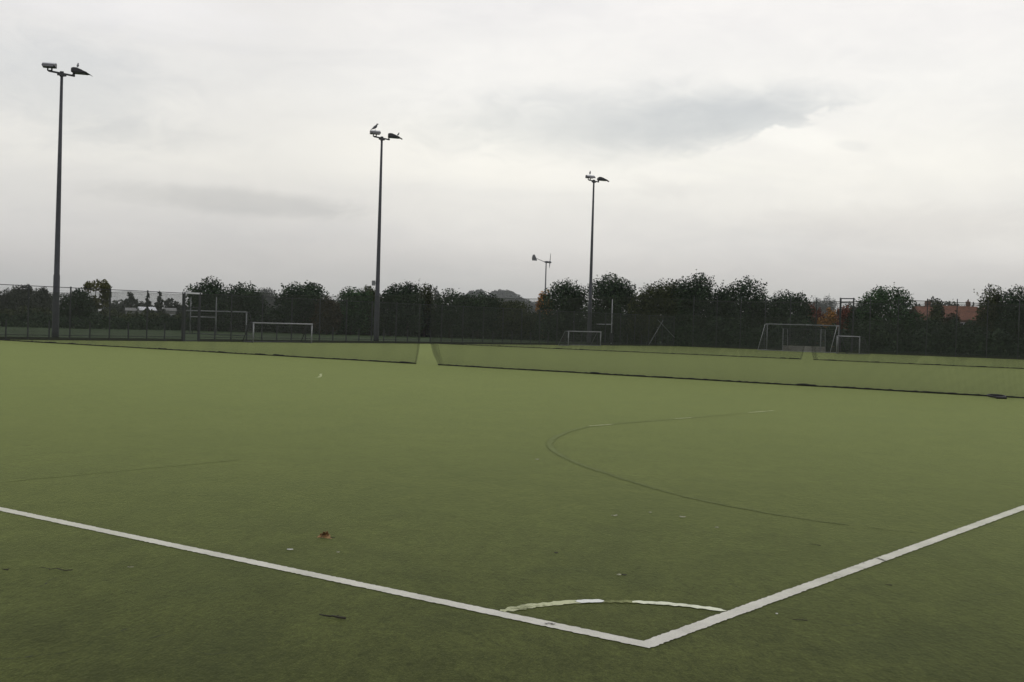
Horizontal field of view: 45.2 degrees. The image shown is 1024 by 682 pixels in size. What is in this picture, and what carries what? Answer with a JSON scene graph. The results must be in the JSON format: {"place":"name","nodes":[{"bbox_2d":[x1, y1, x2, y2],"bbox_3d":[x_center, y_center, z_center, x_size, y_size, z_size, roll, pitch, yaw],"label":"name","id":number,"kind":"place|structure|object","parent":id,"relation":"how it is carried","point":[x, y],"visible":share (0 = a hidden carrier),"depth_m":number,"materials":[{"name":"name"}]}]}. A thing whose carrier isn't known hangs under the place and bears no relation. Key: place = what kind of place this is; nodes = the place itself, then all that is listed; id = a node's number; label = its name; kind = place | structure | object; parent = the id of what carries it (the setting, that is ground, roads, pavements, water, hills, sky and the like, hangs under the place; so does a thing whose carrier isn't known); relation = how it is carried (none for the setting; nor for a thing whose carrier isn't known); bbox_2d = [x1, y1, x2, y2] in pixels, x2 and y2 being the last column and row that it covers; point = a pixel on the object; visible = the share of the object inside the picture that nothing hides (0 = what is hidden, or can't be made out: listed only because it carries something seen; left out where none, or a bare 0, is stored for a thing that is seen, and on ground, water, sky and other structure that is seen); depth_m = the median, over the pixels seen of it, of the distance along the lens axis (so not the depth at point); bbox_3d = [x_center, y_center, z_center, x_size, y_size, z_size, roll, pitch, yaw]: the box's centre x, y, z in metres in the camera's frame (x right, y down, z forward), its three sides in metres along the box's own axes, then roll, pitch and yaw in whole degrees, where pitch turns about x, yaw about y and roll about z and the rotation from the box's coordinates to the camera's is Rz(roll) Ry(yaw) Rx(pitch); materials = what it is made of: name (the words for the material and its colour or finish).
{"place":"outdoors","nodes":[
{"label":"outdoors","id":0,"kind":"place"},
{"bbox_2d":[124,308,136,313],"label":"house","id":1,"kind":"structure","parent":0,"point":[133,310],"depth_m":314.07,"materials":[{"name":"paint"}]},
{"bbox_2d":[164,308,176,315],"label":"house","id":2,"kind":"structure","parent":0,"point":[173,311],"depth_m":316.04,"materials":[{"name":"paint"}]},
{"bbox_2d":[0,321,1019,356],"bbox_3d":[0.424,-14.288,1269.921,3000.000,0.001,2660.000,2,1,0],"label":"grass field","id":3,"kind":"structure","parent":0,"point":[125,331],"depth_m":109.35,"materials":[{"name":"green plant"}]},
{"bbox_2d":[0,289,19,309],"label":"tree","id":4,"kind":"object","parent":3,"relation":"on","point":[14,302],"visible":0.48,"depth_m":209.31,"materials":[{"name":"green plant"}]},
{"bbox_2d":[7,283,41,307],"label":"tree","id":5,"kind":"object","parent":3,"relation":"on","point":[24,294],"visible":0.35,"depth_m":213.42,"materials":[{"name":"green plant"}]},
{"bbox_2d":[38,287,52,310],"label":"tree","id":6,"kind":"object","parent":3,"relation":"on","point":[42,290],"visible":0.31,"depth_m":221.15,"materials":[{"name":"green plant"}]},
{"bbox_2d":[41,62,92,336],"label":"floodlight pole","id":7,"kind":"object","parent":3,"relation":"on","point":[56,275],"visible":0.82,"depth_m":68.29,"materials":[{"name":"metal"}]},
{"bbox_2d":[59,287,100,325],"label":"tree","id":8,"kind":"object","parent":3,"relation":"on","point":[80,297],"visible":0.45,"depth_m":127.21,"materials":[{"name":"green plant"}]},
{"bbox_2d":[82,279,111,309],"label":"tree","id":9,"kind":"object","parent":3,"relation":"on","point":[102,285],"visible":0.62,"depth_m":130.75,"materials":[{"name":"green plant"}]},
{"bbox_2d":[0,305,211,330],"bbox_3d":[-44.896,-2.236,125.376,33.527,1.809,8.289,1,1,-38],"label":"hedge","id":10,"kind":"object","parent":3,"relation":"on","point":[121,319],"visible":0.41,"depth_m":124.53,"materials":[{"name":"green plant"}]},
{"bbox_2d":[103,303,130,313],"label":"tree","id":11,"kind":"object","parent":3,"relation":"on","point":[122,308],"visible":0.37,"depth_m":343.84,"materials":[{"name":"green plant"}]},
{"bbox_2d":[124,292,136,304],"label":"tree","id":12,"kind":"object","parent":3,"relation":"on","point":[134,299],"visible":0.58,"depth_m":351.58,"materials":[{"name":"green plant"}]},
{"bbox_2d":[119,301,153,312],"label":"tree","id":13,"kind":"object","parent":3,"relation":"on","point":[133,306],"visible":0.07,"depth_m":359.69,"materials":[{"name":"green plant"}]},
{"bbox_2d":[144,293,152,307],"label":"tree","id":14,"kind":"object","parent":3,"relation":"on","point":[149,302],"visible":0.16,"depth_m":355.69,"materials":[{"name":"green plant"}]},
{"bbox_2d":[153,291,164,313],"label":"tree","id":15,"kind":"object","parent":3,"relation":"on","point":[160,301],"visible":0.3,"depth_m":355.43,"materials":[{"name":"green plant"}]},
{"bbox_2d":[163,298,177,307],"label":"tree","id":16,"kind":"object","parent":3,"relation":"on","point":[174,304],"visible":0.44,"depth_m":349.58,"materials":[{"name":"green plant"}]},
{"bbox_2d":[176,303,191,313],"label":"tree","id":17,"kind":"object","parent":3,"relation":"on","point":[178,308],"visible":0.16,"depth_m":350.25,"materials":[{"name":"green plant"}]},
{"bbox_2d":[190,297,216,332],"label":"rugby posts","id":18,"kind":"object","parent":3,"relation":"on","point":[203,316],"visible":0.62,"depth_m":110.40,"materials":[{"name":"white metal"}]},
{"bbox_2d":[180,275,240,330],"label":"tree","id":19,"kind":"object","parent":3,"relation":"on","point":[213,287],"visible":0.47,"depth_m":132.29,"materials":[{"name":"green plant"}]},
{"bbox_2d":[185,310,252,335],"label":"football goal","id":20,"kind":"object","parent":3,"relation":"on","point":[219,318],"visible":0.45,"depth_m":107.83,"materials":[{"name":"grey paint"}]},
{"bbox_2d":[220,281,267,331],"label":"tree","id":21,"kind":"object","parent":3,"relation":"on","point":[238,289],"visible":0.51,"depth_m":134.43,"materials":[{"name":"green plant"}]},
{"bbox_2d":[257,287,275,305],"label":"tree","id":22,"kind":"object","parent":3,"relation":"on","point":[262,290],"visible":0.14,"depth_m":897.07,"materials":[{"name":"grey plant"}]},
{"bbox_2d":[268,280,330,332],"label":"tree","id":23,"kind":"object","parent":3,"relation":"on","point":[309,289],"visible":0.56,"depth_m":135.06,"materials":[{"name":"green plant"}]},
{"bbox_2d":[309,294,343,334],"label":"tree","id":24,"kind":"object","parent":3,"relation":"on","point":[328,307],"visible":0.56,"depth_m":133.67,"materials":[{"name":"green plant"}]},
{"bbox_2d":[0,284,674,345],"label":"fence","id":25,"kind":"object","parent":3,"relation":"on","point":[276,335],"visible":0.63,"depth_m":81.93,"materials":[{"name":"black metal"}]},
{"bbox_2d":[182,292,201,340],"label":"fence gate","id":26,"kind":"structure","parent":25,"relation":"attached to","point":[184,310],"depth_m":73.51,"materials":[{"name":"metal"}]},
{"bbox_2d":[333,286,374,333],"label":"tree","id":27,"kind":"object","parent":3,"relation":"on","point":[350,291],"visible":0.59,"depth_m":136.44,"materials":[{"name":"green plant"}]},
{"bbox_2d":[356,285,384,335],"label":"tree","id":28,"kind":"object","parent":3,"relation":"on","point":[370,290],"visible":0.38,"depth_m":137.63,"materials":[{"name":"green plant"}]},
{"bbox_2d":[210,304,540,339],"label":"hedge","id":29,"kind":"object","parent":3,"relation":"on","point":[268,326],"visible":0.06,"depth_m":139.39,"materials":[{"name":"green plant"}]},
{"bbox_2d":[370,130,401,340],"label":"floodlight pole","id":30,"kind":"object","parent":3,"relation":"on","point":[381,139],"visible":0.91,"depth_m":88.82,"materials":[{"name":"metal"}]},
{"bbox_2d":[379,282,404,334],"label":"tree","id":31,"kind":"object","parent":3,"relation":"on","point":[392,289],"visible":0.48,"depth_m":137.56,"materials":[{"name":"green plant"}]},
{"bbox_2d":[388,279,427,336],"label":"tree","id":32,"kind":"object","parent":3,"relation":"on","point":[404,290],"visible":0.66,"depth_m":136.55,"materials":[{"name":"green plant"}]},
{"bbox_2d":[414,283,435,336],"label":"tree","id":33,"kind":"object","parent":3,"relation":"on","point":[427,296],"visible":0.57,"depth_m":138.65,"materials":[{"name":"green plant"}]},
{"bbox_2d":[428,288,468,337],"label":"tree","id":34,"kind":"object","parent":3,"relation":"on","point":[445,301],"visible":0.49,"depth_m":137.41,"materials":[{"name":"green plant"}]},
{"bbox_2d":[451,291,502,338],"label":"tree","id":35,"kind":"object","parent":3,"relation":"on","point":[484,296],"visible":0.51,"depth_m":137.17,"materials":[{"name":"green plant"}]},
{"bbox_2d":[484,298,542,339],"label":"tree","id":36,"kind":"object","parent":3,"relation":"on","point":[512,307],"visible":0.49,"depth_m":137.92,"materials":[{"name":"green plant"}]},
{"bbox_2d":[532,254,551,304],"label":"wind turbine","id":37,"kind":"object","parent":3,"relation":"on","point":[534,258],"visible":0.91,"depth_m":169.82,"materials":[{"name":"metal"}]},
{"bbox_2d":[535,291,551,337],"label":"tree","id":38,"kind":"object","parent":3,"relation":"on","point":[537,307],"visible":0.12,"depth_m":142.68,"materials":[{"name":"green plant"}]},
{"bbox_2d":[534,277,588,340],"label":"tree","id":39,"kind":"object","parent":3,"relation":"on","point":[566,290],"visible":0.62,"depth_m":129.30,"materials":[{"name":"green plant"}]},
{"bbox_2d":[533,315,657,343],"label":"hedge","id":40,"kind":"object","parent":3,"relation":"on","point":[574,332],"visible":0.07,"depth_m":134.64,"materials":[{"name":"green plant"}]},
{"bbox_2d":[585,175,608,342],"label":"floodlight pole","id":41,"kind":"object","parent":3,"relation":"on","point":[591,247],"visible":0.84,"depth_m":110.91,"materials":[{"name":"metal"}]},
{"bbox_2d":[586,299,612,343],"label":"rugby posts","id":42,"kind":"object","parent":3,"relation":"on","point":[609,324],"visible":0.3,"depth_m":119.94,"materials":[{"name":"white metal"}]},
{"bbox_2d":[578,272,640,343],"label":"tree","id":43,"kind":"object","parent":3,"relation":"on","point":[610,288],"visible":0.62,"depth_m":126.19,"materials":[{"name":"green plant"}]},
{"bbox_2d":[621,288,657,343],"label":"tree","id":44,"kind":"object","parent":3,"relation":"on","point":[636,304],"visible":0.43,"depth_m":125.47,"materials":[{"name":"green plant"}]},
{"bbox_2d":[636,278,684,343],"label":"tree","id":45,"kind":"object","parent":3,"relation":"on","point":[657,291],"visible":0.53,"depth_m":124.13,"materials":[{"name":"green plant"}]},
{"bbox_2d":[666,269,724,342],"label":"tree","id":46,"kind":"object","parent":3,"relation":"on","point":[698,290],"visible":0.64,"depth_m":123.05,"materials":[{"name":"green plant"}]},
{"bbox_2d":[704,280,736,342],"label":"tree","id":47,"kind":"object","parent":3,"relation":"on","point":[720,295],"visible":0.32,"depth_m":123.37,"materials":[{"name":"green plant"}]},
{"bbox_2d":[721,275,772,342],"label":"tree","id":48,"kind":"object","parent":3,"relation":"on","point":[743,292],"visible":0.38,"depth_m":121.44,"materials":[{"name":"green plant"}]},
{"bbox_2d":[758,289,813,345],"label":"tree","id":49,"kind":"object","parent":3,"relation":"on","point":[785,307],"visible":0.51,"depth_m":119.41,"materials":[{"name":"green plant"}]},
{"bbox_2d":[801,302,825,342],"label":"tree","id":50,"kind":"object","parent":3,"relation":"on","point":[819,314],"visible":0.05,"depth_m":137.48,"materials":[{"name":"red plant"}]},
{"bbox_2d":[807,298,826,316],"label":"tree","id":51,"kind":"object","parent":3,"relation":"on","point":[819,302],"visible":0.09,"depth_m":1292.93,"materials":[{"name":"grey plant"}]},
{"bbox_2d":[818,296,837,317],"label":"tree","id":52,"kind":"object","parent":3,"relation":"on","point":[825,301],"visible":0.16,"depth_m":1297.59,"materials":[{"name":"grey plant"}]},
{"bbox_2d":[817,308,838,341],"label":"tree","id":53,"kind":"object","parent":3,"relation":"on","point":[832,315],"visible":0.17,"depth_m":131.71,"materials":[{"name":"orange plant"}]},
{"bbox_2d":[658,313,1023,357],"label":"hedge","id":54,"kind":"object","parent":3,"relation":"on","point":[770,338],"visible":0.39,"depth_m":110.92,"materials":[{"name":"green plant"}]},
{"bbox_2d":[834,303,851,338],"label":"tree","id":55,"kind":"object","parent":3,"relation":"on","point":[844,312],"visible":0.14,"depth_m":127.83,"materials":[{"name":"red plant"}]},
{"bbox_2d":[844,299,865,350],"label":"tree","id":56,"kind":"object","parent":3,"relation":"on","point":[849,326],"visible":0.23,"depth_m":116.81,"materials":[{"name":"green plant"}]},
{"bbox_2d":[692,296,1023,358],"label":"fence","id":57,"kind":"object","parent":3,"relation":"on","point":[855,351],"visible":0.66,"depth_m":107.77,"materials":[{"name":"black metal"}]},
{"bbox_2d":[839,298,854,352],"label":"fence gate","id":58,"kind":"structure","parent":57,"relation":"attached to","point":[840,344],"depth_m":109.12,"materials":[{"name":"grey metal"}]},
{"bbox_2d":[850,282,931,348],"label":"tree","id":59,"kind":"object","parent":3,"relation":"on","point":[880,294],"visible":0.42,"depth_m":115.21,"materials":[{"name":"green plant"}]},
{"bbox_2d":[913,296,943,307],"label":"tree","id":60,"kind":"object","parent":3,"relation":"on","point":[931,299],"visible":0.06,"depth_m":199.73,"materials":[{"name":"green plant"}]},
{"bbox_2d":[911,319,955,349],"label":"tree","id":61,"kind":"object","parent":3,"relation":"on","point":[934,325],"visible":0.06,"depth_m":113.58,"materials":[{"name":"green plant"}]},
{"bbox_2d":[928,302,944,324],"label":"tree","id":62,"kind":"object","parent":3,"relation":"on","point":[932,309],"visible":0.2,"depth_m":169.77,"materials":[{"name":"green plant"}]},
{"bbox_2d":[943,310,960,351],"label":"tree","id":63,"kind":"object","parent":3,"relation":"on","point":[952,315],"visible":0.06,"depth_m":117.71,"materials":[{"name":"green plant"}]},
{"bbox_2d":[944,301,961,305],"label":"tree","id":64,"kind":"object","parent":3,"relation":"on","point":[952,304],"visible":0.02,"depth_m":328.92,"materials":[{"name":"green plant"}]},
{"bbox_2d":[967,283,1007,352],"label":"tree","id":65,"kind":"object","parent":3,"relation":"on","point":[995,299],"visible":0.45,"depth_m":110.51,"materials":[{"name":"green plant"}]},
{"bbox_2d":[989,284,1023,349],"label":"tree","id":66,"kind":"object","parent":3,"relation":"on","point":[1012,298],"visible":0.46,"depth_m":109.29,"materials":[{"name":"green plant"}]},
{"bbox_2d":[0,340,1023,681],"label":"turf","id":67,"kind":"structure","parent":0,"point":[424,474],"depth_m":9.85,"materials":[{"name":"green plastic"}]},
{"bbox_2d":[4,459,240,481],"bbox_3d":[-3.742,1.257,11.970,0.044,0.001,2.901,2,1,36],"label":"old side line","id":68,"kind":"object","parent":67,"relation":"on","point":[123,470],"visible":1,"depth_m":11.83,"materials":[{"name":"paint"}]},
{"bbox_2d":[0,290,421,363],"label":"divider net","id":69,"kind":"object","parent":67,"relation":"on","point":[200,343],"visible":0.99,"depth_m":52.44,"materials":[{"name":"black fabric"}]},
{"bbox_2d":[242,322,312,342],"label":"football goal","id":70,"kind":"object","parent":67,"relation":"on","point":[257,323],"visible":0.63,"depth_m":77.71,"materials":[{"name":"white paint"}]},
{"bbox_2d":[0,507,641,644],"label":"end line","id":71,"kind":"object","parent":67,"relation":"on","point":[575,629],"visible":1,"depth_m":7.11,"materials":[{"name":"white paint"}]},
{"bbox_2d":[317,531,334,538],"bbox_3d":[-1.294,1.345,8.554,0.126,0.052,0.068,2,1,0],"label":"dead leaf","id":72,"kind":"object","parent":67,"relation":"on","point":[326,534],"visible":1,"depth_m":8.56,"materials":[{"name":"brown plant"}]},
{"bbox_2d":[319,614,345,618],"bbox_3d":[-0.914,1.404,6.277,0.156,0.013,0.034,2,1,19],"label":"twig","id":73,"kind":"object","parent":67,"relation":"on","point":[338,616],"visible":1,"depth_m":6.26,"materials":[{"name":"brown wood"}]},
{"bbox_2d":[500,600,587,611],"bbox_3d":[0.176,1.438,6.704,0.589,0.001,0.122,1,1,-32],"label":"field marking","id":74,"kind":"object","parent":67,"relation":"on","point":[524,606],"visible":1,"depth_m":6.70,"materials":[{"name":"beige paint"}]},
{"bbox_2d":[559,331,600,345],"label":"football goal","id":75,"kind":"object","parent":67,"relation":"on","point":[580,335],"visible":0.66,"depth_m":103.66,"materials":[{"name":"white paint"}]},
{"bbox_2d":[576,599,603,602],"bbox_3d":[0.432,1.442,6.822,0.162,0.001,0.081,1,1,-17],"label":"field marking","id":76,"kind":"object","parent":67,"relation":"on","point":[589,600],"visible":1,"depth_m":6.82,"materials":[{"name":"white paint"}]},
{"bbox_2d":[603,600,636,602],"bbox_3d":[0.573,1.448,6.835,0.322,0.001,0.076,2,1,-5],"label":"field marking","id":77,"kind":"object","parent":67,"relation":"on","point":[622,601],"visible":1,"depth_m":6.84,"materials":[{"name":"beige paint"}]},
{"bbox_2d":[439,310,805,358],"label":"divider net","id":78,"kind":"object","parent":67,"relation":"on","point":[802,329],"visible":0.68,"depth_m":81.67,"materials":[{"name":"black fabric"}]},
{"bbox_2d":[632,600,726,610],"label":"corner arc chalk","id":79,"kind":"structure","parent":67,"relation":"on","point":[676,604],"depth_m":6.79,"materials":[{"name":"paint"}]},
{"bbox_2d":[430,295,1023,397],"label":"divider net","id":80,"kind":"object","parent":67,"relation":"on","point":[841,330],"visible":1,"depth_m":37.49,"materials":[{"name":"black fabric"}]},
{"bbox_2d":[547,413,917,532],"bbox_3d":[2.179,1.374,16.609,3.356,0.001,13.848,2,1,6],"label":"painted out curve","id":81,"kind":"object","parent":67,"relation":"on","point":[550,446],"visible":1,"depth_m":14.01,"materials":[{"name":"paint"}]},
{"bbox_2d":[759,324,838,352],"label":"football goal","id":82,"kind":"object","parent":67,"relation":"on","point":[800,337],"visible":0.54,"depth_m":107.80,"materials":[{"name":"grey paint"}]},
{"bbox_2d":[782,328,825,351],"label":"hockey goal","id":83,"kind":"object","parent":67,"relation":"on","point":[793,348],"visible":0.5,"depth_m":110.72,"materials":[{"name":"grey paint"}]},
{"bbox_2d":[633,505,1023,647],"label":"side line","id":84,"kind":"object","parent":67,"relation":"on","point":[690,628],"visible":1,"depth_m":7.36,"materials":[{"name":"white paint"}]},
{"bbox_2d":[836,336,869,353],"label":"football goal","id":85,"kind":"object","parent":67,"relation":"on","point":[850,345],"visible":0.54,"depth_m":101.86,"materials":[{"name":"white paint"}]},
{"bbox_2d":[811,317,1023,368],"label":"divider net","id":86,"kind":"object","parent":67,"relation":"on","point":[860,325],"visible":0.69,"depth_m":70.24,"materials":[{"name":"black fabric"}]},
{"bbox_2d":[987,394,1006,398],"bbox_3d":[12.648,1.442,32.012,0.487,0.108,0.560,2,1,0],"label":"rope coil","id":87,"kind":"object","parent":67,"relation":"on","point":[998,396],"visible":1,"depth_m":31.95,"materials":[{"name":"black fabric"}]},
{"bbox_2d":[0,0,1023,315],"label":"sky","id":88,"kind":"structure","parent":0,"point":[836,149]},
{"bbox_2d":[908,299,931,319],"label":"house","id":89,"kind":"structure","parent":0,"point":[923,309],"depth_m":184.11,"materials":[{"name":"brick"}]},
{"bbox_2d":[943,300,978,324],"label":"house","id":90,"kind":"structure","parent":0,"point":[962,318],"depth_m":213.31,"materials":[{"name":"brick"}]},
{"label":"hill","id":91,"kind":"structure","parent":0,"visible":0},
{"bbox_2d":[458,289,553,313],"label":"woodland","id":92,"kind":"object","parent":91,"relation":"on","point":[502,294],"visible":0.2,"depth_m":1831.06,"materials":[{"name":"green plant"}]}
]}

